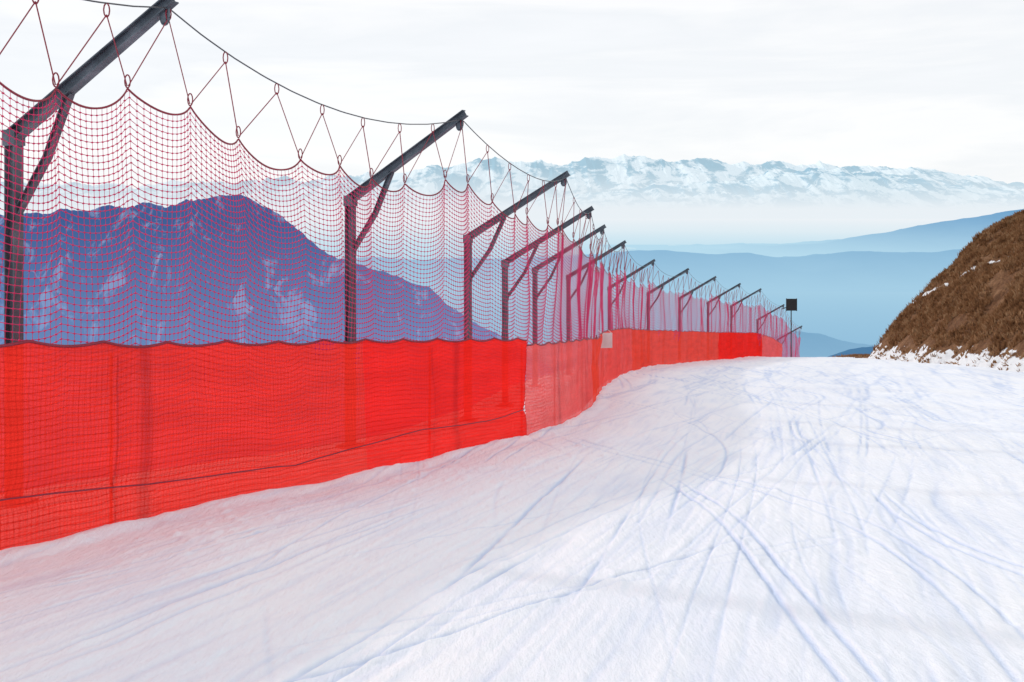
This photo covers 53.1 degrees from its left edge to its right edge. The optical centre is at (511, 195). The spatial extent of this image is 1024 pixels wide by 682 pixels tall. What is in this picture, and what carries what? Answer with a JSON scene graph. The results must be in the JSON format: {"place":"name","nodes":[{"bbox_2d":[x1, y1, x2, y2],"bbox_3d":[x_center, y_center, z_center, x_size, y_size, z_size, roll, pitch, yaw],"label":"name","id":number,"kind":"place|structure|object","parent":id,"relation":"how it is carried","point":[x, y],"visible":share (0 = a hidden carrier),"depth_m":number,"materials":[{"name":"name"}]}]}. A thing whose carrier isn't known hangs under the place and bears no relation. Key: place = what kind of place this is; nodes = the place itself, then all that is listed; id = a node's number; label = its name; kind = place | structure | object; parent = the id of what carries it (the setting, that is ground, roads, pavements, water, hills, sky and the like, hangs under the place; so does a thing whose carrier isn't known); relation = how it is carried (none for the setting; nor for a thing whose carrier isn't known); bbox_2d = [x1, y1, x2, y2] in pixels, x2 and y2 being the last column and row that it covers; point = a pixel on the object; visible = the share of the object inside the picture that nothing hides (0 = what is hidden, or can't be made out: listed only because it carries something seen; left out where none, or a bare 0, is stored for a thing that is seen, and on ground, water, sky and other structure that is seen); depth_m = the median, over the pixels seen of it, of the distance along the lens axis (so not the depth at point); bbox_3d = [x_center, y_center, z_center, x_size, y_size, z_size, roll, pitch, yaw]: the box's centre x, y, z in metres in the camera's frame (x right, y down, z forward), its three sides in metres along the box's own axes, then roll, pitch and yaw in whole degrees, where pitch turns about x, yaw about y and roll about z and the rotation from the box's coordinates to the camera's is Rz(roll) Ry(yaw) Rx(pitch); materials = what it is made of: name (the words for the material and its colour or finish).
{"place":"outdoors","nodes":[
{"label":"outdoors","id":0,"kind":"place"},
{"bbox_2d":[0,195,526,379],"bbox_3d":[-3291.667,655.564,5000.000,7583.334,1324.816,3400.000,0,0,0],"label":"shaded mountain","id":1,"kind":"structure","parent":0,"point":[84,317],"depth_m":4688.68,"materials":[{"name":"stone"}]},
{"bbox_2d":[0,356,1023,681],"bbox_3d":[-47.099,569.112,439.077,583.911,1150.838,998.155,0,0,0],"label":"snow piste","id":2,"kind":"structure","parent":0,"point":[752,518],"depth_m":9.60,"materials":[{"name":"white snow"}]},
{"bbox_2d":[0,327,782,549],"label":"red barrier fence","id":3,"kind":"object","parent":2,"relation":"on","point":[97,434],"visible":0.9,"depth_m":13.31,"materials":[{"name":"fabric"}]},
{"bbox_2d":[598,330,611,347],"bbox_3d":[3.111,4.774,34.197,0.470,0.598,0.080,0,0,-6],"label":"white sign","id":4,"kind":"object","parent":3,"relation":"attached to","point":[607,341],"visible":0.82,"depth_m":34.16,"materials":[{"name":"white"}]},
{"bbox_2d":[0,0,802,411],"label":"safety net fence","id":5,"kind":"object","parent":2,"relation":"on","point":[58,98],"visible":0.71,"depth_m":14.70,"materials":[{"name":"fabric"}]},
{"bbox_2d":[782,298,796,356],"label":"black signboard","id":6,"kind":"object","parent":2,"relation":"on","point":[791,305],"visible":0.94,"depth_m":94.80,"materials":[{"name":"plastic"}]},
{"bbox_2d":[0,167,1023,218],"bbox_3d":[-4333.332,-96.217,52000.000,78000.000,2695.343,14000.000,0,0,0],"label":"snowy mountain range","id":7,"kind":"structure","parent":0,"point":[817,193],"depth_m":48026.15,"materials":[{"name":"white snow"}]},
{"bbox_2d":[0,154,1023,210],"bbox_3d":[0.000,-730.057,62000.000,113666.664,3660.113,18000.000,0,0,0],"label":"mountain range","id":8,"kind":"structure","parent":0,"point":[595,174],"depth_m":59475.48,"materials":[{"name":"white snow"}]},
{"bbox_2d":[0,0,1023,188],"label":"sky","id":9,"kind":"structure","parent":0,"point":[938,85],"materials":[{"name":"white"}]},
{"bbox_2d":[285,219,956,344],"bbox_3d":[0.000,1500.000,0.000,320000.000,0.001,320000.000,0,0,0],"label":"valley ground","id":10,"kind":"structure","parent":0,"point":[868,318],"depth_m":28656.57,"materials":[{"name":"blue"}]},
{"bbox_2d":[828,346,875,356],"bbox_3d":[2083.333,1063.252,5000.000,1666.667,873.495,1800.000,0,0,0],"label":"dark foothill","id":11,"kind":"structure","parent":10,"relation":"on","point":[864,350],"depth_m":4983.74,"materials":[{"name":"blue"}]},
{"bbox_2d":[337,249,962,291],"bbox_3d":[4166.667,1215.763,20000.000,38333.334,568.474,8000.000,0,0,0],"label":"wooded ridge","id":12,"kind":"structure","parent":0,"point":[860,271],"depth_m":17955.86,"materials":[{"name":"blue"}]},
{"bbox_2d":[600,209,1023,256],"bbox_3d":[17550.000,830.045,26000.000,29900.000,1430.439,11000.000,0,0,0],"label":"blue ridge","id":13,"kind":"structure","parent":0,"point":[947,235],"depth_m":25065.31,"materials":[{"name":"blue"}]},
{"bbox_2d":[775,331,875,356],"bbox_3d":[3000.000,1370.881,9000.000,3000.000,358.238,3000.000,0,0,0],"label":"foothill","id":14,"kind":"structure","parent":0,"point":[816,345],"depth_m":8750.89,"materials":[{"name":"blue"}]},
{"bbox_2d":[868,219,1023,371],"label":"grass hillside","id":15,"kind":"structure","parent":0,"point":[999,280],"depth_m":62.87,"materials":[{"name":"brown plant"}]},
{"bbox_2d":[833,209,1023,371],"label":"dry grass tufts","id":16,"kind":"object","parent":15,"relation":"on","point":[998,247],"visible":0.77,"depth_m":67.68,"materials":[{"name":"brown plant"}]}
]}

